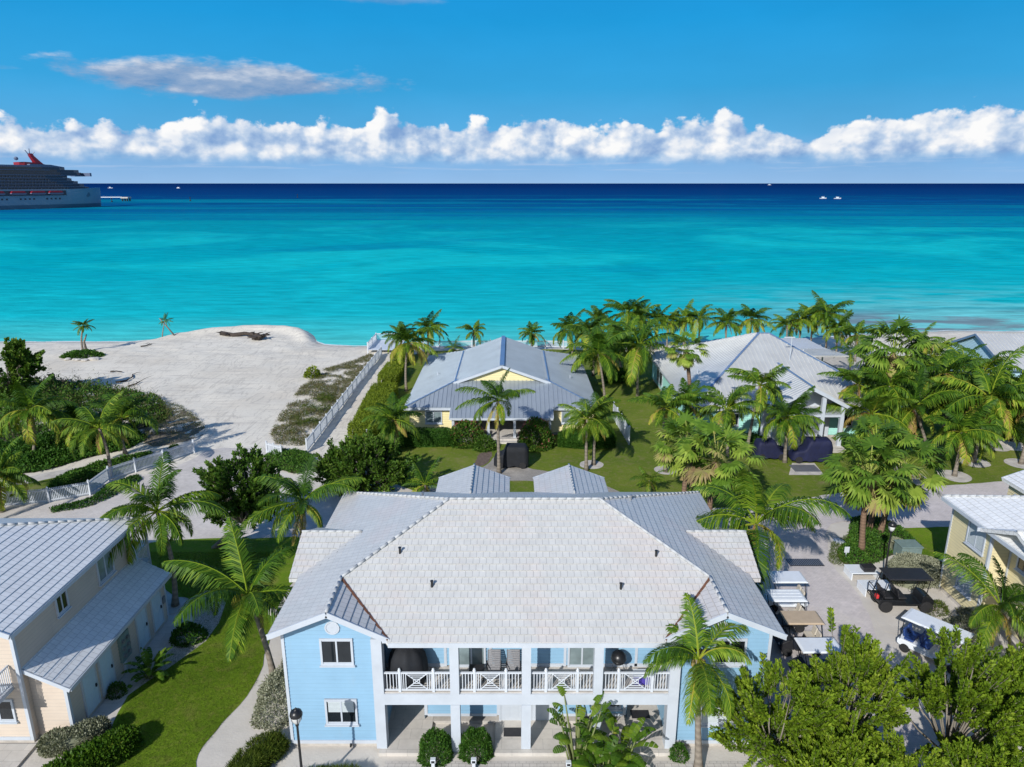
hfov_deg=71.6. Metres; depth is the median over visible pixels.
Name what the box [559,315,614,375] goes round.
coconut palm
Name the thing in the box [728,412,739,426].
window
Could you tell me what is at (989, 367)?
coconut palm
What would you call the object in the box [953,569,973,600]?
window
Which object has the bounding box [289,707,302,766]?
lamp post
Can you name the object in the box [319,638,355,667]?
window
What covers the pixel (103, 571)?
window
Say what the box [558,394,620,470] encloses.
coconut palm
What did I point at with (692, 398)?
coconut palm
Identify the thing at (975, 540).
window
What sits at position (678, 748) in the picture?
shrub
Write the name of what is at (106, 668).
door
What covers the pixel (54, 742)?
hedge
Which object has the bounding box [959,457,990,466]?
planting ring
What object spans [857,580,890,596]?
white platform
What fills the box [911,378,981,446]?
coconut palm
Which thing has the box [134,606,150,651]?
door
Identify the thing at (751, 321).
coconut palm
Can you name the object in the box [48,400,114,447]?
coconut palm
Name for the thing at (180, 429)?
stone block
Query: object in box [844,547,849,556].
sign
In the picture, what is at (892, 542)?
hedge
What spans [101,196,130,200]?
mooring platform
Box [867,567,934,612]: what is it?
buggy
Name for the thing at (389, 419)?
coconut palm
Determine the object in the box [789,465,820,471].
hatch cover
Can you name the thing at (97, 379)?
dune scrub
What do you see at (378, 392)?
hedge
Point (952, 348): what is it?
coconut palm
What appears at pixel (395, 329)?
coconut palm
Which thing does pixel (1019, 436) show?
coconut palm
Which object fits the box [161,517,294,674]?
coconut palm
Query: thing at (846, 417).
window
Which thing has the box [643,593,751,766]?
coconut palm
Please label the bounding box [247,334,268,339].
root clump
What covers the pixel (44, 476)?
verge path
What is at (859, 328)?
coconut palm
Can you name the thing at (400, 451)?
shrub
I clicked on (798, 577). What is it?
golf cart
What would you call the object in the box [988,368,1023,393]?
coconut palm
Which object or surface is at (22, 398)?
coconut palm
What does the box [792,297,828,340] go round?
coconut palm
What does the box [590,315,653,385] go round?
coconut palm
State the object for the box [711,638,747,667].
window
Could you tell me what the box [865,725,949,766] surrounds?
broadleaf tree
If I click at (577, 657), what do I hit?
window
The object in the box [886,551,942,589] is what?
hedge
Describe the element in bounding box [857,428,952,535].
fan palm
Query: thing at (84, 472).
vine cover
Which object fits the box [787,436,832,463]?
covered cart
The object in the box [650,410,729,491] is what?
fan palm
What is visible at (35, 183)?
cruise ship
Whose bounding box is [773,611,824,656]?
golf cart
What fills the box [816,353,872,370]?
terrace
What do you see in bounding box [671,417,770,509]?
fan palm
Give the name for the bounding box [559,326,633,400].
coconut palm
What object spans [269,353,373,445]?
dune scrub
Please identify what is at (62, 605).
window
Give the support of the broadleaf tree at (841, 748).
on the road at (828, 585)
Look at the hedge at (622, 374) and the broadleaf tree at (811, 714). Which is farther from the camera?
the hedge at (622, 374)
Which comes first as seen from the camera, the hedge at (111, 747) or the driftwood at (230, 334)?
the hedge at (111, 747)
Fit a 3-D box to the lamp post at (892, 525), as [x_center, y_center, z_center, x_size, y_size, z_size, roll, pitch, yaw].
[22.900,10.234,43.203,0.500,4.220,0.487,0,16,0]
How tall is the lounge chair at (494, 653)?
1.105 m
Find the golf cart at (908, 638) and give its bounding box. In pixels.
[897,608,973,673]
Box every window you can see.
[0,699,18,723]
[54,590,71,618]
[95,549,116,586]
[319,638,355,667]
[324,699,359,726]
[425,411,442,423]
[561,411,577,423]
[567,648,593,666]
[606,705,621,710]
[701,698,739,727]
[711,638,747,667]
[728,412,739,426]
[843,411,852,427]
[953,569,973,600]
[963,521,986,556]
[1013,557,1023,576]
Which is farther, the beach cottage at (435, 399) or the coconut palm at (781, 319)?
the coconut palm at (781, 319)
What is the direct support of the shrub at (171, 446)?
on the ground at (232, 391)
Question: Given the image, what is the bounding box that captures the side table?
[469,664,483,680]
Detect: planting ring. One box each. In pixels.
[167,597,191,613]
[580,460,603,468]
[654,466,675,474]
[938,470,971,481]
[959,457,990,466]
[985,443,1009,450]
[1004,458,1023,468]
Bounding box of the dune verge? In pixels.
[3,455,170,502]
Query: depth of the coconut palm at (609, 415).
60.45 m
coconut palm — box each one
[0,374,78,460]
[0,435,40,512]
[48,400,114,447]
[51,391,141,478]
[70,319,95,349]
[88,392,158,454]
[100,451,229,606]
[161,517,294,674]
[237,453,365,545]
[361,392,422,443]
[381,325,437,391]
[385,321,420,353]
[412,309,449,354]
[455,368,535,473]
[456,320,485,346]
[517,321,544,346]
[550,308,586,352]
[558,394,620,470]
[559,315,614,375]
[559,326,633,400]
[569,392,631,464]
[582,305,612,354]
[589,313,631,366]
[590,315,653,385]
[603,296,650,328]
[606,317,679,395]
[620,303,662,331]
[627,384,697,472]
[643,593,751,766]
[646,304,675,349]
[650,309,683,346]
[657,377,714,436]
[670,299,702,344]
[684,304,720,343]
[694,469,851,595]
[695,384,764,462]
[705,308,747,337]
[725,363,791,454]
[734,304,776,333]
[751,385,825,462]
[764,312,805,337]
[782,305,817,337]
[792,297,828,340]
[808,290,854,347]
[815,309,854,351]
[816,389,918,440]
[817,362,892,410]
[829,320,877,361]
[849,364,922,418]
[864,365,975,446]
[898,321,941,427]
[904,337,957,370]
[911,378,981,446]
[914,350,991,440]
[922,345,1023,462]
[922,398,1007,476]
[929,343,986,371]
[933,551,1023,654]
[948,347,1023,399]
[983,407,1023,448]
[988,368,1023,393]
[1002,374,1023,441]
[1002,381,1023,464]
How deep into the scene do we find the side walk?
37.61 m
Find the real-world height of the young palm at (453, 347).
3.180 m
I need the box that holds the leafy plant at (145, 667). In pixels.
[121,647,173,690]
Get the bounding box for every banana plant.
[547,681,610,763]
[571,726,640,766]
[590,707,658,766]
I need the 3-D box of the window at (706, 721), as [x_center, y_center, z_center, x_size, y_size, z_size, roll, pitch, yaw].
[8.900,14.138,30.464,1.780,1.430,0.130,0,16,0]
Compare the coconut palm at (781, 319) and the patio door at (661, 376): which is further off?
the coconut palm at (781, 319)
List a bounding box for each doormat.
[504,728,520,736]
[630,710,649,717]
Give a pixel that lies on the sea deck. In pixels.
(375, 342)
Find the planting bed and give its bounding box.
[475,452,491,465]
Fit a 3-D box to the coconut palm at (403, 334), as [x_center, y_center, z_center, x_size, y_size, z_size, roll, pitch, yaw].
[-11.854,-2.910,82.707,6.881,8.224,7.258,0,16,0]
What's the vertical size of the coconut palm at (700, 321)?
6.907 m
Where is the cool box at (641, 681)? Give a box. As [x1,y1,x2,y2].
[633,669,650,684]
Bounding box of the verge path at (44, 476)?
[5,449,165,485]
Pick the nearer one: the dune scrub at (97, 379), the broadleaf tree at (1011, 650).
the broadleaf tree at (1011, 650)
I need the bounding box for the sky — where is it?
[0,0,1023,182]
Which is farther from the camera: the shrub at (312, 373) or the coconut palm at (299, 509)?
the shrub at (312, 373)
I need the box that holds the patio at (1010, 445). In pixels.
[988,438,1022,450]
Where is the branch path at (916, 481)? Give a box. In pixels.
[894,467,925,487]
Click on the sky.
(114, 91)
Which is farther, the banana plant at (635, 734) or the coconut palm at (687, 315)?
the coconut palm at (687, 315)
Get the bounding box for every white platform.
[843,564,879,579]
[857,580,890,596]
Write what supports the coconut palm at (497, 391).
on the cottage path at (513, 473)
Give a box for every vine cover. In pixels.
[0,419,146,472]
[46,450,153,492]
[49,473,142,512]
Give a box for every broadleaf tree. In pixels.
[0,337,46,398]
[192,442,282,548]
[310,429,421,496]
[705,653,849,766]
[783,710,917,766]
[787,607,918,743]
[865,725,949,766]
[893,624,1023,759]
[974,641,1023,757]
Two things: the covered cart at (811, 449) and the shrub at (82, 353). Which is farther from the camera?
the shrub at (82, 353)
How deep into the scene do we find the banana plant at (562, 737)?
29.63 m
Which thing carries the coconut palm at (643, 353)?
on the lawn at (622, 461)
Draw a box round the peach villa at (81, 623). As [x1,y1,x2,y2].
[0,517,171,766]
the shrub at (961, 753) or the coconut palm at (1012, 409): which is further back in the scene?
the coconut palm at (1012, 409)
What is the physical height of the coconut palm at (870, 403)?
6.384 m
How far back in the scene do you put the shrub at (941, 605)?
40.48 m
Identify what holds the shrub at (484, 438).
on the lawn at (622, 461)
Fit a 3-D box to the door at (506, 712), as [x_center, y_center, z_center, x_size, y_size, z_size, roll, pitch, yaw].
[-0.050,14.309,32.009,1.080,2.140,0.130,0,16,0]
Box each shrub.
[59,348,105,358]
[105,680,127,699]
[167,444,181,452]
[169,620,208,647]
[249,665,288,732]
[303,365,321,378]
[387,440,401,456]
[416,726,453,766]
[458,726,493,764]
[472,434,496,452]
[668,741,689,763]
[918,599,949,617]
[924,732,1023,766]
[943,614,990,642]
[956,605,990,624]
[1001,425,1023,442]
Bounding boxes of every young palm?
[158,312,174,336]
[402,456,440,491]
[444,335,462,352]
[630,466,666,491]
[830,338,867,369]
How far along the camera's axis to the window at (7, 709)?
30.72 m
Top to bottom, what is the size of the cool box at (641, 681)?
0.480 m
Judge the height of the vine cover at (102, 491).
0.692 m
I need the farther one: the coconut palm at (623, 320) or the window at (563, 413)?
the coconut palm at (623, 320)
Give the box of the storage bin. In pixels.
[860,563,876,571]
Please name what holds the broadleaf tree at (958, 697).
on the road at (828, 585)
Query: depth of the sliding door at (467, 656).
31.41 m
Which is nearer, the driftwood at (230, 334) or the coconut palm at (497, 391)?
the coconut palm at (497, 391)
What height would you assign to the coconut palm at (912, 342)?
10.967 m
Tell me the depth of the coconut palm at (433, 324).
100.00 m
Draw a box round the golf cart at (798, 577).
[761,571,807,611]
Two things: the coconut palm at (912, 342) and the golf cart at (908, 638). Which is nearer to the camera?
the golf cart at (908, 638)
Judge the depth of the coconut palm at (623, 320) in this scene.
88.29 m
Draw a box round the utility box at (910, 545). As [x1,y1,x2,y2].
[893,539,923,554]
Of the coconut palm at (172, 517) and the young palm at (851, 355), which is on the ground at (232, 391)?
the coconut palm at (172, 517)
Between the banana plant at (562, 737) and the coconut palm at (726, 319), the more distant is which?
the coconut palm at (726, 319)
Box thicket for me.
[839,368,1021,418]
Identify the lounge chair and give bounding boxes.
[486,649,501,684]
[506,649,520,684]
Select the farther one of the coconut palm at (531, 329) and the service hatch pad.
the coconut palm at (531, 329)
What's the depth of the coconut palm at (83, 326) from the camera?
102.30 m
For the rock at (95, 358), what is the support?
on the ground at (232, 391)
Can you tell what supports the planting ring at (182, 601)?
on the lawn at (204, 545)
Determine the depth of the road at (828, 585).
45.20 m
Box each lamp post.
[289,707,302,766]
[881,520,896,579]
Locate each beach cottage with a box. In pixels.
[405,336,597,443]
[649,332,892,452]
[950,333,1023,376]
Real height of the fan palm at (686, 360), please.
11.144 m
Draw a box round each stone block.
[161,427,170,432]
[171,426,182,432]
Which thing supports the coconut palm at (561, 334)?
on the lawn at (622, 461)
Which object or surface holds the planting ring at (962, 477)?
on the lawn at (622, 461)
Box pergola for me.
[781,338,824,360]
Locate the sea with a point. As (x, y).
(357, 264)
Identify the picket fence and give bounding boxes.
[2,439,194,504]
[265,441,281,456]
[305,346,381,450]
[410,339,581,348]
[613,402,630,444]
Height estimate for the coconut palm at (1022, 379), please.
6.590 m
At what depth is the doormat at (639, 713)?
32.70 m
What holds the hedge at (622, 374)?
on the lawn at (622, 461)
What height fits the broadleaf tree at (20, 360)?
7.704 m
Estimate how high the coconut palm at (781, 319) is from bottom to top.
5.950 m
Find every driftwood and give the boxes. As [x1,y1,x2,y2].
[116,372,138,382]
[217,331,269,337]
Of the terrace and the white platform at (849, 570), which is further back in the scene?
the terrace
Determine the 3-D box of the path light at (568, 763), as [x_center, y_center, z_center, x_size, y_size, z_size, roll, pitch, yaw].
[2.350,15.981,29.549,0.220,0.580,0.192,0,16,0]
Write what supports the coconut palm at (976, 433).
on the planting ring at (962, 477)
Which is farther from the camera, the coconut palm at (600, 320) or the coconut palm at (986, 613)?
the coconut palm at (600, 320)
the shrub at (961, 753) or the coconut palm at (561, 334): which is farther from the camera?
the coconut palm at (561, 334)
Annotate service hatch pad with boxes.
[789,463,821,474]
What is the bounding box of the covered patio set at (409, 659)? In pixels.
[388,648,427,687]
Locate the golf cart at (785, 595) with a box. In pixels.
[764,589,807,632]
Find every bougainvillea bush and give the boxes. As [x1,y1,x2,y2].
[449,419,486,448]
[517,416,555,452]
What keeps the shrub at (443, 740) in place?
on the ground at (232, 391)
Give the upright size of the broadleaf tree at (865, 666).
7.165 m
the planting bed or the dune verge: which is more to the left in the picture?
the dune verge
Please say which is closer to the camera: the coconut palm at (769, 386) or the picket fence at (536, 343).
the coconut palm at (769, 386)
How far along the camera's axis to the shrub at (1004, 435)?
68.11 m
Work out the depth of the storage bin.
44.01 m
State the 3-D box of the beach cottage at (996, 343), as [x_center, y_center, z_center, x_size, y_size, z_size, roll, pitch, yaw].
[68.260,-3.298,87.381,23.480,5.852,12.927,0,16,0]
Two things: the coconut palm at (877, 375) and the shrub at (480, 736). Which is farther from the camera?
the coconut palm at (877, 375)
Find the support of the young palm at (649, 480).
on the lawn at (622, 461)
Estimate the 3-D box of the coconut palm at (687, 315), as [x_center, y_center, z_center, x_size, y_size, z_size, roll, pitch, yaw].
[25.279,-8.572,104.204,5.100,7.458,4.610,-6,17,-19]
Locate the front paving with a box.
[384,761,765,766]
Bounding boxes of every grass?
[284,390,335,442]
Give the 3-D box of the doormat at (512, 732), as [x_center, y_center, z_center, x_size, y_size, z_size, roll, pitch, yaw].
[0.050,15.524,31.609,0.840,0.016,0.520,0,16,0]
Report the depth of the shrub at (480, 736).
30.17 m
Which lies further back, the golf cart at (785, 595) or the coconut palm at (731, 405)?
the coconut palm at (731, 405)
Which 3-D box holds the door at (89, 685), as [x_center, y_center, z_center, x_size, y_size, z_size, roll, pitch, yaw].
[-19.365,14.061,32.650,0.130,2.190,1.130,0,16,0]
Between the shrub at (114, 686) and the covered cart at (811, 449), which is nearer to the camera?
the shrub at (114, 686)
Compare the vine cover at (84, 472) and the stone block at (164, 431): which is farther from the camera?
the stone block at (164, 431)
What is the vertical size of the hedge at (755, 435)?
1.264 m
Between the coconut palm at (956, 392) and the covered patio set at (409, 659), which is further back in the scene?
the coconut palm at (956, 392)
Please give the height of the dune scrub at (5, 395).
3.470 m
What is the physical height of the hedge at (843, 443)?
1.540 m
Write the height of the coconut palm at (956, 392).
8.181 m
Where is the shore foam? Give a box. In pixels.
[0,330,1023,346]
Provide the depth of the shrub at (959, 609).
40.30 m
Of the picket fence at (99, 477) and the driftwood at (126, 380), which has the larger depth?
the driftwood at (126, 380)
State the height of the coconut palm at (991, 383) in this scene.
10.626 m
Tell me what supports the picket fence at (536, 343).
on the ground at (232, 391)
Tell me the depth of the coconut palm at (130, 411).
63.48 m
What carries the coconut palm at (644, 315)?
on the lawn at (622, 461)
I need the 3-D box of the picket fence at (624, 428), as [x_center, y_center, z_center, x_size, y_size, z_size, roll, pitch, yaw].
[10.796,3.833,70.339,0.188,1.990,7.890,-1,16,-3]
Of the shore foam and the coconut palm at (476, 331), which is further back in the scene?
the shore foam
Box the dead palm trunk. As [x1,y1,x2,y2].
[83,334,86,348]
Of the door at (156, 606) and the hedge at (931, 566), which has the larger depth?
the hedge at (931, 566)
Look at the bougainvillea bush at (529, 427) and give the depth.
65.27 m
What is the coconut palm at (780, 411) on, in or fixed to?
on the lawn at (622, 461)
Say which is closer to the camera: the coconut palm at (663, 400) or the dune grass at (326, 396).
the coconut palm at (663, 400)
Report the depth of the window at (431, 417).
68.83 m
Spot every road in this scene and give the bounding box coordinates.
[0,447,333,542]
[741,481,1008,766]
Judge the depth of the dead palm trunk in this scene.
103.07 m
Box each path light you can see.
[430,757,435,766]
[471,757,475,766]
[566,760,570,766]
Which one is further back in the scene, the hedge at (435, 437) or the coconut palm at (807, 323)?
the coconut palm at (807, 323)
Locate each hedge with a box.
[35,715,112,758]
[41,724,145,766]
[223,728,290,766]
[309,761,359,766]
[347,382,398,442]
[377,361,404,383]
[390,346,413,363]
[396,427,457,447]
[557,428,616,449]
[600,366,628,383]
[704,432,761,447]
[841,433,903,449]
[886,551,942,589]
[888,536,902,549]
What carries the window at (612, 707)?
in the blue villa at (571, 578)
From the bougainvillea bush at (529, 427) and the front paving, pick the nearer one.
the front paving
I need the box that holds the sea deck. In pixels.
[367,333,404,352]
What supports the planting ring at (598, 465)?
on the lawn at (622, 461)
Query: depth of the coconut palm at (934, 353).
78.73 m
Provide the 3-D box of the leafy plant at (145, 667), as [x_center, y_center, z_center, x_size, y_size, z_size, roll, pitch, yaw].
[-18.125,13.993,35.405,2.369,1.247,2.436,-7,17,-23]
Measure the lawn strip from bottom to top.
0.001 m
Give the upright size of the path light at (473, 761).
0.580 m
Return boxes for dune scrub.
[0,372,172,443]
[2,364,171,435]
[142,400,207,446]
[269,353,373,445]
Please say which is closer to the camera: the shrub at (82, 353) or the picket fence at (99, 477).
the picket fence at (99, 477)
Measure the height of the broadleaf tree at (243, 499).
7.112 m
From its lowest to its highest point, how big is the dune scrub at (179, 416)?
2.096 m
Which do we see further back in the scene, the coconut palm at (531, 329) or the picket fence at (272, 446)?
the coconut palm at (531, 329)
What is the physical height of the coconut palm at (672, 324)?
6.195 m
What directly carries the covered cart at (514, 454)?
on the cottage path at (513, 473)
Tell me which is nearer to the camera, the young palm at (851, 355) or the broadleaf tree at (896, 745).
the broadleaf tree at (896, 745)
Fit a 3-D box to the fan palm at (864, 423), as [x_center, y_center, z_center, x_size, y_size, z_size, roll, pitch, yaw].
[24.803,6.415,48.951,5.459,8.666,5.264,0,16,0]
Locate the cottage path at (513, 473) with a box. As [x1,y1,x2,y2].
[422,458,618,491]
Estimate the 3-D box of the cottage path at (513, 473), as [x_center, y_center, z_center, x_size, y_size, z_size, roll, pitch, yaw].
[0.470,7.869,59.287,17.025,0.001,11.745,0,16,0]
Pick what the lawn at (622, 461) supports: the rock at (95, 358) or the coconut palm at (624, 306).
the coconut palm at (624, 306)
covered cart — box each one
[494,443,528,468]
[752,438,783,459]
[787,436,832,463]
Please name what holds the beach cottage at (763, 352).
on the lawn at (622, 461)
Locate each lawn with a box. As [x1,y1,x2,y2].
[112,537,299,766]
[380,349,1023,507]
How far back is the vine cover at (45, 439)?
63.25 m
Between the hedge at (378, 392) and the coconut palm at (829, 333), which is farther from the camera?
the coconut palm at (829, 333)
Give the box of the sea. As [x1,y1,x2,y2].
[0,183,1023,346]
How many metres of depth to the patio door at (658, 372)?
84.99 m
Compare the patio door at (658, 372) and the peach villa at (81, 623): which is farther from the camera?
the patio door at (658, 372)
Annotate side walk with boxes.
[95,590,224,716]
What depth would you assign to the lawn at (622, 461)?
63.21 m
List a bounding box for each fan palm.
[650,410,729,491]
[664,329,709,436]
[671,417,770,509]
[819,431,931,553]
[832,412,921,530]
[849,315,942,432]
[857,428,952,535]
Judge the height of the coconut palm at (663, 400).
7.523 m
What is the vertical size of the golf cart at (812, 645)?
1.996 m
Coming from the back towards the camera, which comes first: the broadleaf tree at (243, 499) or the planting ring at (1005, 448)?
the planting ring at (1005, 448)
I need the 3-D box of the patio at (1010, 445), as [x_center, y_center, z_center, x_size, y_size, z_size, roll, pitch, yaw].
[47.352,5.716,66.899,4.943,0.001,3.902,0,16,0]
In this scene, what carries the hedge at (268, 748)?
on the ground at (232, 391)
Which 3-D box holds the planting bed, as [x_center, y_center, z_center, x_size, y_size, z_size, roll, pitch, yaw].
[-2.530,6.698,63.445,1.305,0.001,3.934,2,16,7]
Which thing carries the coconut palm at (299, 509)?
on the ground at (232, 391)
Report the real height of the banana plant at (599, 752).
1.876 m
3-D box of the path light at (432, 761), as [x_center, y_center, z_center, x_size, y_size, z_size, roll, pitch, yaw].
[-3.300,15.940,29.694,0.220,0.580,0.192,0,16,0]
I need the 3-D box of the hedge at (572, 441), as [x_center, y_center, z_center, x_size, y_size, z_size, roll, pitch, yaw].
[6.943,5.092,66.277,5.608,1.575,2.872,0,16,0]
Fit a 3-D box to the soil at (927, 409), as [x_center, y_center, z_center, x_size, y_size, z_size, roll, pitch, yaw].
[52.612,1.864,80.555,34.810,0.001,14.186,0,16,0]
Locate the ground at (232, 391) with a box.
[0,325,1023,766]
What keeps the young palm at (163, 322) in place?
on the ground at (232, 391)
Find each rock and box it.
[90,357,100,360]
[833,538,844,543]
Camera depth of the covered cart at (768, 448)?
62.79 m
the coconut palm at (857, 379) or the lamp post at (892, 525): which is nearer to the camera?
the lamp post at (892, 525)
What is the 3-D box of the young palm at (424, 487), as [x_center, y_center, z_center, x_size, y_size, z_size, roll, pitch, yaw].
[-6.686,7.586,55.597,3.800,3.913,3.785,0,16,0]
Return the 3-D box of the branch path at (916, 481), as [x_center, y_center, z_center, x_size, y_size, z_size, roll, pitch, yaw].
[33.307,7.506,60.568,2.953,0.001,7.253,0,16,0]
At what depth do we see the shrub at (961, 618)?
38.78 m
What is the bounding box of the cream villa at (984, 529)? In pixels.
[938,470,1023,646]
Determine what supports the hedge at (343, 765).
on the ground at (232, 391)
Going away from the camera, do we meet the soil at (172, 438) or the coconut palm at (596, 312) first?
the soil at (172, 438)
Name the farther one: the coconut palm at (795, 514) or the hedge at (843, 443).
the hedge at (843, 443)
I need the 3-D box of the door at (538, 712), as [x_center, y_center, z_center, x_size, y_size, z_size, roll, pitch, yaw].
[1.350,14.309,32.009,1.080,2.140,0.130,0,16,0]
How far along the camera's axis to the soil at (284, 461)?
62.29 m
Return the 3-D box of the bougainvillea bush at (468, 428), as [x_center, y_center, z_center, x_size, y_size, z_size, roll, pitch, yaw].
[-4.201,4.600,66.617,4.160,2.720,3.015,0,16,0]
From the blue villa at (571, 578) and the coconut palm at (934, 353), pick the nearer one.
the blue villa at (571, 578)
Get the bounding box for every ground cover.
[264,447,314,474]
[827,534,849,565]
[837,514,921,563]
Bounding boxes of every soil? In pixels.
[142,405,204,446]
[269,452,306,472]
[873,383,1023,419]
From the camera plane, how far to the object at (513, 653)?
30.86 m
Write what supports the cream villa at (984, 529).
on the ground at (232, 391)
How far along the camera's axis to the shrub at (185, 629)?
37.99 m
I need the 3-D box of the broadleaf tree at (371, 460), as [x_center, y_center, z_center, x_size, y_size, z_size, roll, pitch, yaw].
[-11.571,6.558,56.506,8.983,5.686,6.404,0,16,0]
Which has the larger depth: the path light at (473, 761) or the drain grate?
the drain grate
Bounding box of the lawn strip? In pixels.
[905,527,948,558]
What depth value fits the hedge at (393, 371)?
86.95 m
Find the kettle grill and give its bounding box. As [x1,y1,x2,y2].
[611,650,626,669]
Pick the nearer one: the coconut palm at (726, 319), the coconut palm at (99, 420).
the coconut palm at (99, 420)
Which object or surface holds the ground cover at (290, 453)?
on the soil at (284, 461)
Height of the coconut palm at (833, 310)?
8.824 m
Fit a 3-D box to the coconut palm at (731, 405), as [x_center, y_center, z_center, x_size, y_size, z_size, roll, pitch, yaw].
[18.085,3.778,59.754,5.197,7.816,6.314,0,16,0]
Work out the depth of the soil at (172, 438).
69.75 m
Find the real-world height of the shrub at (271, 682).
1.819 m
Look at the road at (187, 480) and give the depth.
53.35 m
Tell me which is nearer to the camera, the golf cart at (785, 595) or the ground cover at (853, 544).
the golf cart at (785, 595)
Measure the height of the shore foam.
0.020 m
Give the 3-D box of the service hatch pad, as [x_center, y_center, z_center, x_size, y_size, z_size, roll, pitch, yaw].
[24.971,7.348,61.126,3.252,0.001,2.665,0,16,0]
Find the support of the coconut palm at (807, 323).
on the ground at (232, 391)
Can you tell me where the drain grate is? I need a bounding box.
[786,559,823,565]
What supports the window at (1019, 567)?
in the cream villa at (984, 529)
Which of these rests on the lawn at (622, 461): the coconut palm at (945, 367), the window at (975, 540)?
the coconut palm at (945, 367)
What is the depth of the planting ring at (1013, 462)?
62.49 m
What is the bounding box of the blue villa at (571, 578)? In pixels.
[266,463,787,755]
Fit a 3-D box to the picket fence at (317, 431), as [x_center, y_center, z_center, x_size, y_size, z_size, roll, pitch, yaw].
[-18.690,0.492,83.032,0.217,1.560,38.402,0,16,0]
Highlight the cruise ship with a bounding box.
[0,149,100,209]
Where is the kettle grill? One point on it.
(618, 657)
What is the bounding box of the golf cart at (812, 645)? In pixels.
[788,638,840,685]
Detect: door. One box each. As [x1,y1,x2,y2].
[80,665,101,717]
[97,647,116,696]
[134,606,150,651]
[149,590,164,632]
[459,648,485,666]
[499,705,520,720]
[531,705,553,720]
[656,368,659,382]
[659,372,662,387]
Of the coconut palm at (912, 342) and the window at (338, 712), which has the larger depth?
the coconut palm at (912, 342)

